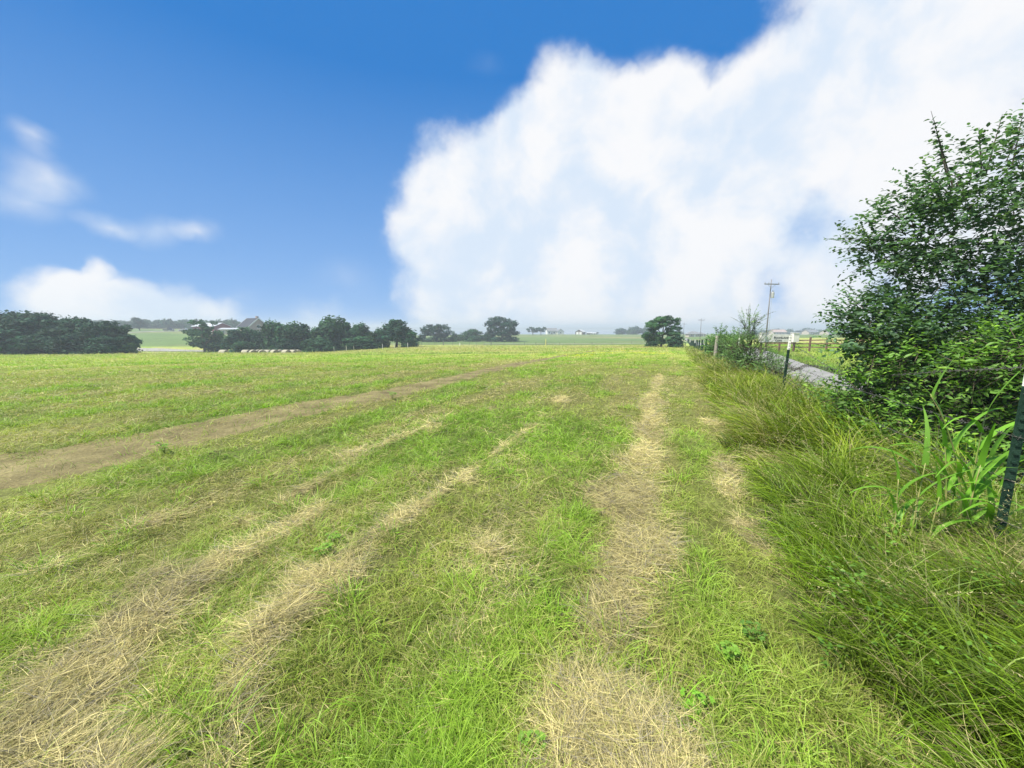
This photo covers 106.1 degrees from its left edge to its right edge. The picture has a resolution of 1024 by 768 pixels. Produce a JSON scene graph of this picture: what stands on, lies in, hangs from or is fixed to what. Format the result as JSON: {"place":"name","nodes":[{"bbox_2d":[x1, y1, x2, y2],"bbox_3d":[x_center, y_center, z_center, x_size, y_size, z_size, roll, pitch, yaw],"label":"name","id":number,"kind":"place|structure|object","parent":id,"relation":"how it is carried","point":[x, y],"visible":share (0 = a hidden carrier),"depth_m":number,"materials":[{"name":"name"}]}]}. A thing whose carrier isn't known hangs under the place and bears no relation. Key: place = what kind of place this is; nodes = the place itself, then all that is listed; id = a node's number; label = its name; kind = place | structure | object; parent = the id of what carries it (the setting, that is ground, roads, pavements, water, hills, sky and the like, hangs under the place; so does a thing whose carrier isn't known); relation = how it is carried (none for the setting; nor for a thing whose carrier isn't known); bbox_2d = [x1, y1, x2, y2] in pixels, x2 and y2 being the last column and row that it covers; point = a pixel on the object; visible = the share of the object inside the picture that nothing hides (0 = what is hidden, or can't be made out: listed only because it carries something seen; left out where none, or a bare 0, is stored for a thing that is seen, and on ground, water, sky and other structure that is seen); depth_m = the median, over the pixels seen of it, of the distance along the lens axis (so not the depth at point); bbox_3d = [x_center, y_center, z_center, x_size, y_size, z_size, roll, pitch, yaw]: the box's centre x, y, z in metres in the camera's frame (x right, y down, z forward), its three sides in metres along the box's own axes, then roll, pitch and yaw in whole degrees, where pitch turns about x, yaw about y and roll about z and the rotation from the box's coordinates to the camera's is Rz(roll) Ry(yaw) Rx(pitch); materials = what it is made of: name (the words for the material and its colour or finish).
{"place":"outdoors","nodes":[
{"label":"outdoors","id":0,"kind":"place"},
{"bbox_2d":[0,351,592,488],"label":"dirt track","id":1,"kind":"structure","parent":0,"point":[81,456],"depth_m":5.13,"materials":[{"name":"beige soil"}]},
{"bbox_2d":[0,328,1023,767],"bbox_3d":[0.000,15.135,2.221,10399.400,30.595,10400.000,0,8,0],"label":"ground","id":2,"kind":"structure","parent":0,"point":[162,338],"depth_m":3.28,"materials":[{"name":"green plant"}]},
{"bbox_2d":[2,310,28,319],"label":"tree","id":3,"kind":"object","parent":2,"relation":"on","point":[25,311],"depth_m":73.77,"materials":[{"name":"green plant"}]},
{"bbox_2d":[0,310,46,353],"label":"tree","id":4,"kind":"object","parent":2,"relation":"on","point":[9,316],"visible":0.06,"depth_m":70.40,"materials":[{"name":"green plant"}]},
{"bbox_2d":[0,327,48,354],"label":"tree","id":5,"kind":"object","parent":2,"relation":"on","point":[7,343],"visible":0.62,"depth_m":65.15,"materials":[{"name":"green plant"}]},
{"bbox_2d":[0,311,55,353],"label":"tree","id":6,"kind":"object","parent":2,"relation":"on","point":[30,323],"visible":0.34,"depth_m":67.19,"materials":[{"name":"green plant"}]},
{"bbox_2d":[10,326,76,353],"bbox_3d":[-80.085,-7.420,66.907,7.721,5.317,7.669,-2,9,-15],"label":"tree","id":7,"kind":"object","parent":2,"relation":"on","point":[38,339],"visible":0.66,"depth_m":64.95,"materials":[{"name":"green plant"}]},
{"bbox_2d":[24,312,70,353],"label":"tree","id":8,"kind":"object","parent":2,"relation":"on","point":[54,318],"visible":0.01,"depth_m":73.80,"materials":[{"name":"green plant"}]},
{"bbox_2d":[30,316,90,354],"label":"tree","id":9,"kind":"object","parent":2,"relation":"on","point":[73,323],"visible":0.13,"depth_m":69.05,"materials":[{"name":"green plant"}]},
{"bbox_2d":[43,331,103,354],"bbox_3d":[-74.365,-7.030,66.847,8.322,4.701,8.349,0,8,3],"label":"tree","id":10,"kind":"object","parent":2,"relation":"on","point":[74,341],"visible":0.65,"depth_m":64.64,"materials":[{"name":"green plant"}]},
{"bbox_2d":[68,316,93,325],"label":"tree","id":11,"kind":"object","parent":2,"relation":"on","point":[86,320],"visible":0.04,"depth_m":75.50,"materials":[{"name":"green plant"}]},
{"bbox_2d":[69,319,122,348],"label":"tree","id":12,"kind":"object","parent":2,"relation":"on","point":[106,327],"visible":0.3,"depth_m":68.73,"materials":[{"name":"green plant"}]},
{"bbox_2d":[80,336,130,353],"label":"tree","id":13,"kind":"object","parent":2,"relation":"on","point":[104,345],"visible":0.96,"depth_m":65.47,"materials":[{"name":"green plant"}]},
{"bbox_2d":[103,322,142,350],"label":"tree","id":14,"kind":"object","parent":2,"relation":"on","point":[126,330],"visible":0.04,"depth_m":74.08,"materials":[{"name":"green plant"}]},
{"bbox_2d":[106,331,142,347],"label":"tree","id":15,"kind":"object","parent":2,"relation":"on","point":[129,338],"visible":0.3,"depth_m":69.96,"materials":[{"name":"green plant"}]},
{"bbox_2d":[119,342,140,353],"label":"tree","id":16,"kind":"object","parent":2,"relation":"on","point":[131,346],"visible":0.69,"depth_m":68.51,"materials":[{"name":"green plant"}]},
{"bbox_2d":[130,317,148,329],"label":"dark tree","id":17,"kind":"object","parent":2,"relation":"on","point":[138,323],"visible":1,"depth_m":227.88,"materials":[{"name":"green plant"}]},
{"bbox_2d":[148,321,161,328],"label":"ridge tree","id":18,"kind":"object","parent":2,"relation":"on","point":[154,324],"visible":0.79,"depth_m":272.37,"materials":[{"name":"green plant"}]},
{"bbox_2d":[150,442,168,452],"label":"broadleaf weed","id":19,"kind":"object","parent":2,"relation":"on","point":[164,444],"visible":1,"depth_m":4.57,"materials":[{"name":"green plant"}]},
{"bbox_2d":[161,319,177,327],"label":"ridge tree","id":20,"kind":"object","parent":2,"relation":"on","point":[169,323],"visible":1,"depth_m":266.58,"materials":[{"name":"green plant"}]},
{"bbox_2d":[137,348,202,351],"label":"gravel lane","id":21,"kind":"structure","parent":2,"relation":"on","point":[155,349],"depth_m":114.05,"materials":[{"name":"beige gravel"}]},
{"bbox_2d":[176,321,187,327],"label":"ridge tree","id":22,"kind":"object","parent":2,"relation":"on","point":[180,324],"visible":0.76,"depth_m":269.77,"materials":[{"name":"green plant"}]},
{"bbox_2d":[183,320,194,328],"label":"ridge tree","id":23,"kind":"object","parent":2,"relation":"on","point":[188,326],"visible":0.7,"depth_m":269.32,"materials":[{"name":"green plant"}]},
{"bbox_2d":[181,319,222,351],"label":"airy tree","id":24,"kind":"object","parent":2,"relation":"on","point":[205,331],"visible":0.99,"depth_m":102.24,"materials":[{"name":"green plant"}]},
{"bbox_2d":[191,323,231,331],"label":"red barn","id":25,"kind":"structure","parent":2,"relation":"on","point":[220,325],"depth_m":190.92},
{"bbox_2d":[204,330,225,351],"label":"pale tree","id":26,"kind":"object","parent":2,"relation":"on","point":[213,349],"visible":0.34,"depth_m":106.36,"materials":[{"name":"green plant"}]},
{"bbox_2d":[217,328,238,334],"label":"outbuilding","id":27,"kind":"structure","parent":2,"relation":"on","point":[224,330],"depth_m":185.81,"materials":[{"name":"white metal"}]},
{"bbox_2d":[225,319,234,327],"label":"ridge tree","id":28,"kind":"object","parent":2,"relation":"on","point":[231,322],"visible":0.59,"depth_m":278.39,"materials":[{"name":"green plant"}]},
{"bbox_2d":[216,329,249,349],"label":"hedgerow tree","id":29,"kind":"object","parent":2,"relation":"on","point":[231,338],"visible":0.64,"depth_m":92.86,"materials":[{"name":"green plant"}]},
{"bbox_2d":[229,341,258,352],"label":"hedgerow tree","id":30,"kind":"object","parent":2,"relation":"on","point":[239,347],"visible":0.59,"depth_m":90.40,"materials":[{"name":"green plant"}]},
{"bbox_2d":[236,327,256,340],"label":"hedgerow tree","id":31,"kind":"object","parent":2,"relation":"on","point":[245,332],"visible":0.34,"depth_m":94.59,"materials":[{"name":"green plant"}]},
{"bbox_2d":[237,316,263,336],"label":"brick house","id":32,"kind":"structure","parent":2,"relation":"on","point":[253,323],"depth_m":163.97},
{"bbox_2d":[248,331,267,349],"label":"hedgerow tree","id":33,"kind":"object","parent":2,"relation":"on","point":[256,339],"visible":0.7,"depth_m":94.58,"materials":[{"name":"green plant"}]},
{"bbox_2d":[257,320,294,349],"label":"hedgerow tree","id":34,"kind":"object","parent":2,"relation":"on","point":[272,333],"visible":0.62,"depth_m":92.16,"materials":[{"name":"green plant"}]},
{"bbox_2d":[270,338,299,349],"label":"hedgerow tree","id":35,"kind":"object","parent":2,"relation":"on","point":[285,344],"visible":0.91,"depth_m":90.43,"materials":[{"name":"green plant"}]},
{"bbox_2d":[278,321,307,350],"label":"hedgerow tree","id":36,"kind":"object","parent":2,"relation":"on","point":[296,332],"visible":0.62,"depth_m":93.56,"materials":[{"name":"green plant"}]},
{"bbox_2d":[298,324,310,341],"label":"hedgerow tree","id":37,"kind":"object","parent":2,"relation":"on","point":[308,327],"visible":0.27,"depth_m":95.49,"materials":[{"name":"green plant"}]},
{"bbox_2d":[303,326,324,348],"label":"hedgerow tree","id":38,"kind":"object","parent":2,"relation":"on","point":[314,333],"visible":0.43,"depth_m":94.70,"materials":[{"name":"green plant"}]},
{"bbox_2d":[297,338,342,352],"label":"hedgerow tree","id":39,"kind":"object","parent":2,"relation":"on","point":[318,345],"visible":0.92,"depth_m":91.12,"materials":[{"name":"green plant"}]},
{"bbox_2d":[312,542,333,557],"bbox_3d":[-1.215,1.097,2.507,0.137,0.104,0.126,4,9,23],"label":"broadleaf weed","id":40,"kind":"object","parent":2,"relation":"on","point":[326,544],"visible":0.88,"depth_m":2.50,"materials":[{"name":"green plant"}]},
{"bbox_2d":[308,315,350,351],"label":"hedgerow tree","id":41,"kind":"object","parent":2,"relation":"on","point":[328,325],"visible":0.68,"depth_m":94.69,"materials":[{"name":"green plant"}]},
{"bbox_2d":[325,531,341,545],"bbox_3d":[-1.230,1.069,2.652,0.112,0.091,0.105,8,12,44],"label":"broadleaf weed","id":42,"kind":"object","parent":2,"relation":"on","point":[334,537],"visible":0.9,"depth_m":2.64,"materials":[{"name":"green plant"}]},
{"bbox_2d":[332,322,355,345],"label":"hedgerow tree","id":43,"kind":"object","parent":2,"relation":"on","point":[341,333],"visible":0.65,"depth_m":95.52,"materials":[{"name":"green plant"}]},
{"bbox_2d":[348,321,369,346],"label":"hedgerow tree","id":44,"kind":"object","parent":2,"relation":"on","point":[360,329],"visible":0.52,"depth_m":97.01,"materials":[{"name":"green plant"}]},
{"bbox_2d":[340,336,380,349],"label":"hedgerow tree","id":45,"kind":"object","parent":2,"relation":"on","point":[361,343],"visible":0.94,"depth_m":92.78,"materials":[{"name":"green plant"}]},
{"bbox_2d":[364,329,377,346],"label":"hedgerow tree","id":46,"kind":"object","parent":2,"relation":"on","point":[370,333],"visible":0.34,"depth_m":98.32,"materials":[{"name":"green plant"}]},
{"bbox_2d":[373,327,390,347],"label":"hedgerow tree","id":47,"kind":"object","parent":2,"relation":"on","point":[379,333],"visible":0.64,"depth_m":99.27,"materials":[{"name":"green plant"}]},
{"bbox_2d":[375,319,417,346],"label":"hedgerow tree","id":48,"kind":"object","parent":2,"relation":"on","point":[394,330],"visible":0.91,"depth_m":97.97,"materials":[{"name":"green plant"}]},
{"bbox_2d":[397,329,422,346],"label":"hedgerow tree","id":49,"kind":"object","parent":2,"relation":"on","point":[413,339],"visible":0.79,"depth_m":97.92,"materials":[{"name":"green plant"}]},
{"bbox_2d":[419,324,453,341],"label":"pasture tree","id":50,"kind":"object","parent":2,"relation":"on","point":[439,334],"visible":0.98,"depth_m":173.53,"materials":[{"name":"green plant"}]},
{"bbox_2d":[450,332,456,341],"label":"pasture tree","id":51,"kind":"object","parent":2,"relation":"on","point":[453,339],"visible":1,"depth_m":174.19,"materials":[{"name":"green plant"}]},
{"bbox_2d":[460,328,482,341],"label":"pasture tree","id":52,"kind":"object","parent":2,"relation":"on","point":[472,335],"visible":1,"depth_m":178.43,"materials":[{"name":"green plant"}]},
{"bbox_2d":[0,355,958,767],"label":"cut hay","id":53,"kind":"object","parent":2,"relation":"on","point":[96,669],"visible":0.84,"depth_m":1.83,"materials":[{"name":"plant"}]},
{"bbox_2d":[482,316,519,341],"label":"oak tree","id":54,"kind":"object","parent":2,"relation":"on","point":[494,323],"visible":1,"depth_m":175.38,"materials":[{"name":"green plant"}]},
{"bbox_2d":[390,341,645,344],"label":"pasture fence","id":55,"kind":"object","parent":2,"relation":"on","point":[574,342],"visible":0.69,"depth_m":123.33,"materials":[{"name":"brown wood"}]},
{"bbox_2d":[518,729,546,754],"bbox_3d":[0.070,1.262,1.348,0.106,0.076,0.078,6,10,37],"label":"broadleaf weed","id":56,"kind":"object","parent":2,"relation":"on","point":[529,732],"visible":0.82,"depth_m":1.34,"materials":[{"name":"green plant"}]},
{"bbox_2d":[526,327,538,332],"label":"umbrella tree","id":57,"kind":"object","parent":2,"relation":"on","point":[533,330],"visible":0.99,"depth_m":324.48,"materials":[{"name":"green plant"}]},
{"bbox_2d":[535,327,546,332],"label":"umbrella tree","id":58,"kind":"object","parent":2,"relation":"on","point":[543,329],"visible":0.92,"depth_m":324.58,"materials":[{"name":"green plant"}]},
{"bbox_2d":[545,328,557,333],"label":"white house","id":59,"kind":"structure","parent":2,"relation":"on","point":[551,330],"depth_m":378.61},
{"bbox_2d":[556,329,563,333],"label":"garage","id":60,"kind":"structure","parent":2,"relation":"on","point":[560,331],"depth_m":376.07,"materials":[{"name":"white"}]},
{"bbox_2d":[549,350,676,355],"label":"yellow wildflowers","id":61,"kind":"object","parent":2,"relation":"on","point":[612,352],"visible":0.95,"depth_m":38.28,"materials":[{"name":"yellow plant"}]},
{"bbox_2d":[614,328,624,333],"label":"clump tree","id":62,"kind":"object","parent":2,"relation":"on","point":[619,331],"visible":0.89,"depth_m":386.51,"materials":[{"name":"green plant"}]},
{"bbox_2d":[626,327,636,333],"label":"clump tree","id":63,"kind":"object","parent":2,"relation":"on","point":[630,330],"visible":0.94,"depth_m":386.73,"materials":[{"name":"green plant"}]},
{"bbox_2d":[637,328,643,333],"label":"clump tree","id":64,"kind":"object","parent":2,"relation":"on","point":[640,330],"visible":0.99,"depth_m":387.07,"materials":[{"name":"green plant"}]},
{"bbox_2d":[644,339,658,346],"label":"fence line bush","id":65,"kind":"object","parent":2,"relation":"on","point":[652,343],"visible":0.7,"depth_m":78.87,"materials":[{"name":"green plant"}]},
{"bbox_2d":[641,315,682,346],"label":"fence line tree","id":66,"kind":"object","parent":2,"relation":"on","point":[653,326],"visible":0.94,"depth_m":72.80,"materials":[{"name":"green plant"}]},
{"bbox_2d":[666,335,685,347],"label":"fence line bush","id":67,"kind":"object","parent":2,"relation":"on","point":[676,341],"visible":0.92,"depth_m":70.98,"materials":[{"name":"green plant"}]},
{"bbox_2d":[680,687,714,714],"bbox_3d":[0.727,1.260,1.517,0.123,0.086,0.094,-4,9,-25],"label":"broadleaf weed","id":68,"kind":"object","parent":2,"relation":"on","point":[701,698],"visible":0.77,"depth_m":1.51,"materials":[{"name":"green plant"}]},
{"bbox_2d":[699,323,745,360],"bbox_3d":[11.030,-1.710,19.827,2.232,2.878,5.810,3,9,21],"label":"fence bush","id":69,"kind":"object","parent":2,"relation":"on","point":[710,346],"visible":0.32,"depth_m":19.85,"materials":[{"name":"green plant"}]},
{"bbox_2d":[715,640,748,669],"bbox_3d":[0.983,1.212,1.721,0.135,0.105,0.100,6,10,33],"label":"broadleaf weed","id":70,"kind":"object","parent":2,"relation":"on","point":[726,649],"visible":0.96,"depth_m":1.71,"materials":[{"name":"green plant"}]},
{"bbox_2d":[739,619,767,641],"bbox_3d":[1.141,1.188,1.819,0.110,0.094,0.106,0,8,0],"label":"broadleaf weed","id":71,"kind":"object","parent":2,"relation":"on","point":[755,631],"visible":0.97,"depth_m":1.83,"materials":[{"name":"green plant"}]},
{"bbox_2d":[712,304,823,389],"bbox_3d":[6.923,-0.957,10.416,2.149,2.515,3.831,0,8,0],"label":"thorny bush","id":72,"kind":"object","parent":2,"relation":"on","point":[741,351],"visible":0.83,"depth_m":10.94,"materials":[{"name":"green plant"}]},
{"bbox_2d":[764,279,778,334],"bbox_3d":[42.592,-11.847,63.908,2.700,10.704,0.497,-1,8,-8],"label":"utility pole","id":73,"kind":"object","parent":2,"relation":"on","point":[772,294],"visible":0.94,"depth_m":63.52,"materials":[{"name":"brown wood"}]},
{"bbox_2d":[759,333,799,351],"bbox_3d":[23.395,-3.501,33.850,3.400,1.987,0.480,0,8,0],"label":"entrance sign","id":74,"kind":"object","parent":2,"relation":"on","point":[782,338],"visible":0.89,"depth_m":33.71,"materials":[{"name":"white wood"}]},
{"bbox_2d":[785,328,794,333],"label":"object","id":75,"kind":"object","parent":2,"relation":"on","point":[789,331],"visible":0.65,"depth_m":471.66,"materials":[{"name":"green plant"}]},
{"bbox_2d":[684,346,1023,767],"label":"tall grass","id":76,"kind":"structure","parent":2,"relation":"on","point":[1010,703],"depth_m":2.25,"materials":[{"name":"green plant"}]},
{"bbox_2d":[687,336,1023,545],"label":"barbed wire fence","id":77,"kind":"object","parent":2,"relation":"on","point":[1015,450],"visible":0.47,"depth_m":2.46,"materials":[{"name":"grey metal"}]},
{"bbox_2d":[764,337,947,351],"bbox_3d":[26.253,-2.917,30.503,1.190,1.719,13.484,-2,9,-12],"label":"rail fence","id":78,"kind":"object","parent":2,"relation":"on","point":[810,343],"visible":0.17,"depth_m":33.12,"materials":[{"name":"brown wood"}]},
{"bbox_2d":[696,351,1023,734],"bbox_3d":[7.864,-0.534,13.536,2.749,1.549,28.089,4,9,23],"label":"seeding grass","id":79,"kind":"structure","parent":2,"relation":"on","point":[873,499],"depth_m":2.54,"materials":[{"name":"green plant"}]},
{"bbox_2d":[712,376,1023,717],"bbox_3d":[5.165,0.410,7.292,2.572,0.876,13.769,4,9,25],"label":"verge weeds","id":80,"kind":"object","parent":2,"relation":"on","point":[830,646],"visible":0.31,"depth_m":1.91,"materials":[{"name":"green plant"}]},
{"bbox_2d":[795,305,1023,496],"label":"shrub","id":81,"kind":"object","parent":2,"relation":"on","point":[848,402],"visible":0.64,"depth_m":4.42,"materials":[{"name":"green plant"}]},
{"bbox_2d":[809,99,1023,486],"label":"tall shrub","id":82,"kind":"object","parent":2,"relation":"on","point":[907,317],"visible":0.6,"depth_m":4.90,"materials":[{"name":"green plant"}]},
{"bbox_2d":[850,405,1023,547],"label":"reed grass","id":83,"kind":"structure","parent":2,"relation":"on","point":[925,462],"depth_m":2.58,"materials":[{"name":"green plant"}]},
{"bbox_2d":[890,338,1023,543],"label":"broad leaf grass","id":84,"kind":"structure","parent":2,"relation":"on","point":[979,482],"depth_m":2.56,"materials":[{"name":"green plant"}]},
{"bbox_2d":[0,0,1023,329],"label":"sky","id":85,"kind":"structure","parent":0,"point":[419,163],"materials":[{"name":"blue"}]},
{"bbox_2d":[310,330,801,334],"bbox_3d":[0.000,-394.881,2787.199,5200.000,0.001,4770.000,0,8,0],"label":"lake","id":86,"kind":"structure","parent":0,"point":[459,332],"depth_m":1362.11,"materials":[{"name":"liquid"}]},
{"bbox_2d":[308,327,845,329],"bbox_3d":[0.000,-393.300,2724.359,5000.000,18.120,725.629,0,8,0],"label":"shore","id":87,"kind":"structure","parent":0,"point":[599,328],"depth_m":2452.68,"materials":[{"name":"green plant"}]},
{"bbox_2d":[575,329,584,333],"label":"barn","id":88,"kind":"structure","parent":0,"point":[581,331],"depth_m":365.68,"materials":[{"name":"white metal"}]},
{"bbox_2d":[685,331,700,336],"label":"hip roof house","id":89,"kind":"structure","parent":0,"point":[693,334],"depth_m":245.70,"materials":[{"name":"grey"}]},
{"bbox_2d":[768,330,786,334],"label":"distant house","id":90,"kind":"structure","parent":0,"point":[780,332],"depth_m":422.14,"materials":[{"name":"brick"}]},
{"bbox_2d":[802,330,817,334],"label":"distant house","id":91,"kind":"structure","parent":0,"point":[808,332],"depth_m":422.83,"materials":[{"name":"grey"}]},
{"bbox_2d":[819,330,832,334],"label":"distant house","id":92,"kind":"structure","parent":0,"point":[822,333],"depth_m":423.71,"materials":[{"name":"grey"}]},
{"bbox_2d":[684,338,1023,474],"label":"road","id":93,"kind":"structure","parent":0,"point":[823,374],"depth_m":20.60,"materials":[{"name":"grey asphalt"}]},
{"bbox_2d":[745,342,1001,410],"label":"roadside grass","id":94,"kind":"structure","parent":0,"point":[813,350],"depth_m":29.12,"materials":[{"name":"green plant"}]}
]}

